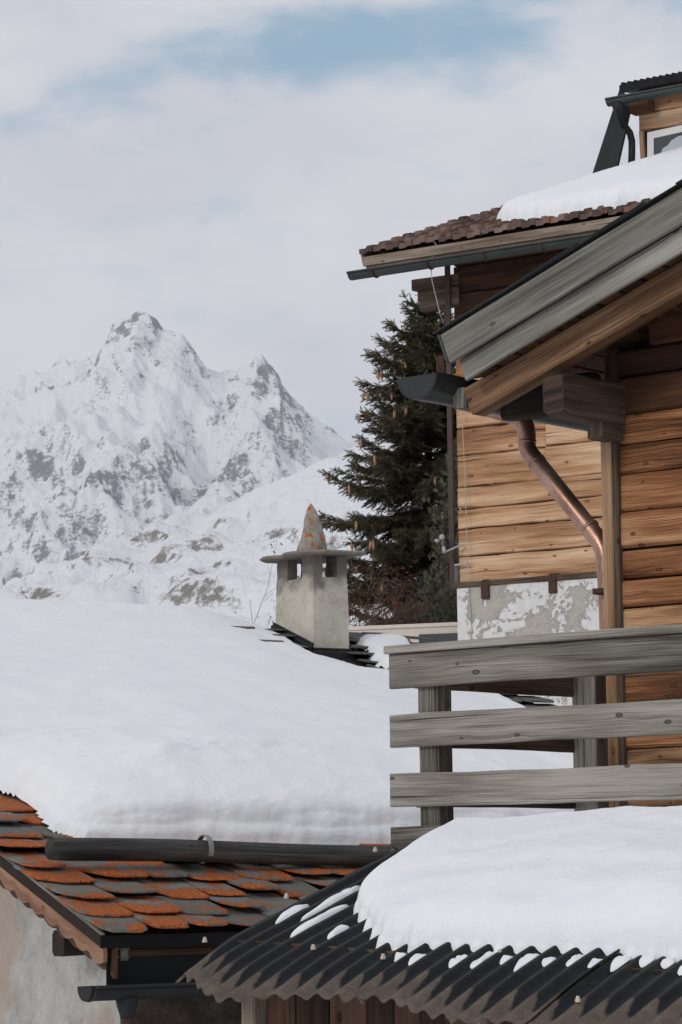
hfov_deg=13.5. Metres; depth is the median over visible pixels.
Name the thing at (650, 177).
roof snow
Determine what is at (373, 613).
shrub
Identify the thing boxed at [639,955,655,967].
snow remnant
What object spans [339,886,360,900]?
snow remnant
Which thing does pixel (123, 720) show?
roof snow
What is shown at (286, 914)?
snow remnant
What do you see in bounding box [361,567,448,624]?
shrub
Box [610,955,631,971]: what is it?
snow remnant
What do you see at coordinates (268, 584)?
shrub
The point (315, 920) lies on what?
snow remnant
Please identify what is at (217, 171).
sky
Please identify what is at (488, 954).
snow remnant
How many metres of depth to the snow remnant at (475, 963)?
11.01 m
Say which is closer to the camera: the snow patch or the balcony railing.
the balcony railing
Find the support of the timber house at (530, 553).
on the ground
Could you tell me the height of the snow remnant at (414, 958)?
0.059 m
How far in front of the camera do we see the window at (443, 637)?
36.91 m
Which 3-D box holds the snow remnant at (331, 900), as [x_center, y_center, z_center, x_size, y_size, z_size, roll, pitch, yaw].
[-0.036,1.659,12.196,0.053,0.140,0.420,-6,-9,39]
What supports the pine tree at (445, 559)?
on the ground
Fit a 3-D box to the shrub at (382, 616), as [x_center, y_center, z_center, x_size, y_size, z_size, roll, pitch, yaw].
[0.657,1.773,39.383,1.980,2.528,2.957,-1,-7,0]
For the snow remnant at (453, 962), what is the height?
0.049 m
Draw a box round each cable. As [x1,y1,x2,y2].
[431,241,443,322]
[461,410,471,639]
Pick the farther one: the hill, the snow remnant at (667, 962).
the hill
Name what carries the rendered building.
on the ground
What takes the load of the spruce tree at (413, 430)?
on the ground
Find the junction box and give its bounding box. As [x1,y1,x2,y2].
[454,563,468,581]
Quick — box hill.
[0,409,453,627]
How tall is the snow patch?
0.552 m
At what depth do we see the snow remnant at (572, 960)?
10.82 m
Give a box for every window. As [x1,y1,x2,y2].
[419,633,457,642]
[647,125,681,156]
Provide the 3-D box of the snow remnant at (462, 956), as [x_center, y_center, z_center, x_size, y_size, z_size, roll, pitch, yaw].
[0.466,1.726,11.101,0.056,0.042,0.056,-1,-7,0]
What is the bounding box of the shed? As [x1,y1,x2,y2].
[176,845,681,1023]
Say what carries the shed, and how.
on the ground
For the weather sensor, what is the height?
0.242 m
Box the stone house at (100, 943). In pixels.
[0,503,556,1023]
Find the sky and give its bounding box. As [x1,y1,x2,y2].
[0,0,681,441]
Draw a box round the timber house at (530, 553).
[346,71,681,705]
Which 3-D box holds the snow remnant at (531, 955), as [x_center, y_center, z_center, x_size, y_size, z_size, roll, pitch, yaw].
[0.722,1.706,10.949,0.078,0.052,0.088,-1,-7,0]
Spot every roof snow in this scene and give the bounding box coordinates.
[0,598,573,844]
[353,805,681,964]
[497,146,681,223]
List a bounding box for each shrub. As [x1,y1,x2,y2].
[250,524,282,627]
[323,562,448,625]
[324,538,435,625]
[331,541,453,626]
[348,517,428,625]
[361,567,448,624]
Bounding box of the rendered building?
[349,622,457,642]
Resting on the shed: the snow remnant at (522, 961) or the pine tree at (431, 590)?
the snow remnant at (522, 961)
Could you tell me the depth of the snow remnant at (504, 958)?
10.98 m
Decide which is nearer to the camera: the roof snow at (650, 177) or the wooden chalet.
the wooden chalet
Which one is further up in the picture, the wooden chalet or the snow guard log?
the wooden chalet
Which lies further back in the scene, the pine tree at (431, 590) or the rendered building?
the pine tree at (431, 590)
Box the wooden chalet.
[393,179,681,807]
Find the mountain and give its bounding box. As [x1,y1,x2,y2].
[0,311,357,588]
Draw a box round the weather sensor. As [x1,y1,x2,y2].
[435,534,462,553]
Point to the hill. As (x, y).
(212, 562)
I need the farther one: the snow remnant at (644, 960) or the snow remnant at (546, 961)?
the snow remnant at (546, 961)
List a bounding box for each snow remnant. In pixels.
[275,904,308,923]
[290,904,348,937]
[301,887,359,920]
[327,925,348,938]
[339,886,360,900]
[394,952,405,961]
[408,953,425,964]
[449,958,462,967]
[456,954,466,958]
[470,955,486,968]
[484,951,494,957]
[500,955,512,964]
[514,957,533,971]
[524,954,538,957]
[542,957,555,966]
[566,954,583,966]
[587,958,601,967]
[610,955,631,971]
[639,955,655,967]
[661,957,675,968]
[677,965,681,975]
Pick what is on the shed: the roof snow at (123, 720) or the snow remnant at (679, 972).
the snow remnant at (679, 972)
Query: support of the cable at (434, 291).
hanging from the timber house at (530, 553)
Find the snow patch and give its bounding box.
[356,633,409,668]
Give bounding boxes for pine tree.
[410,562,456,622]
[422,437,462,622]
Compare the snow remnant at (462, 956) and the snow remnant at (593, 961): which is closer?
the snow remnant at (593, 961)
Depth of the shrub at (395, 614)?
38.81 m
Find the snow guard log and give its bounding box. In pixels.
[45,835,390,866]
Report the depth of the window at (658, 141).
40.28 m
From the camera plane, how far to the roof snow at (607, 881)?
11.39 m
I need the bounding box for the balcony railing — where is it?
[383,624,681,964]
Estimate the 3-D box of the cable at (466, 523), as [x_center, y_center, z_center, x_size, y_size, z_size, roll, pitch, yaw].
[1.573,0.191,35.994,0.104,2.986,0.010,-6,-8,35]
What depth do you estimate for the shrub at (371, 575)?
39.37 m
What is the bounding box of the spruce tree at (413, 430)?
[298,289,461,625]
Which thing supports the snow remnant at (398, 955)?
on the shed
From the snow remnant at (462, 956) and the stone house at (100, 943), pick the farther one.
the stone house at (100, 943)

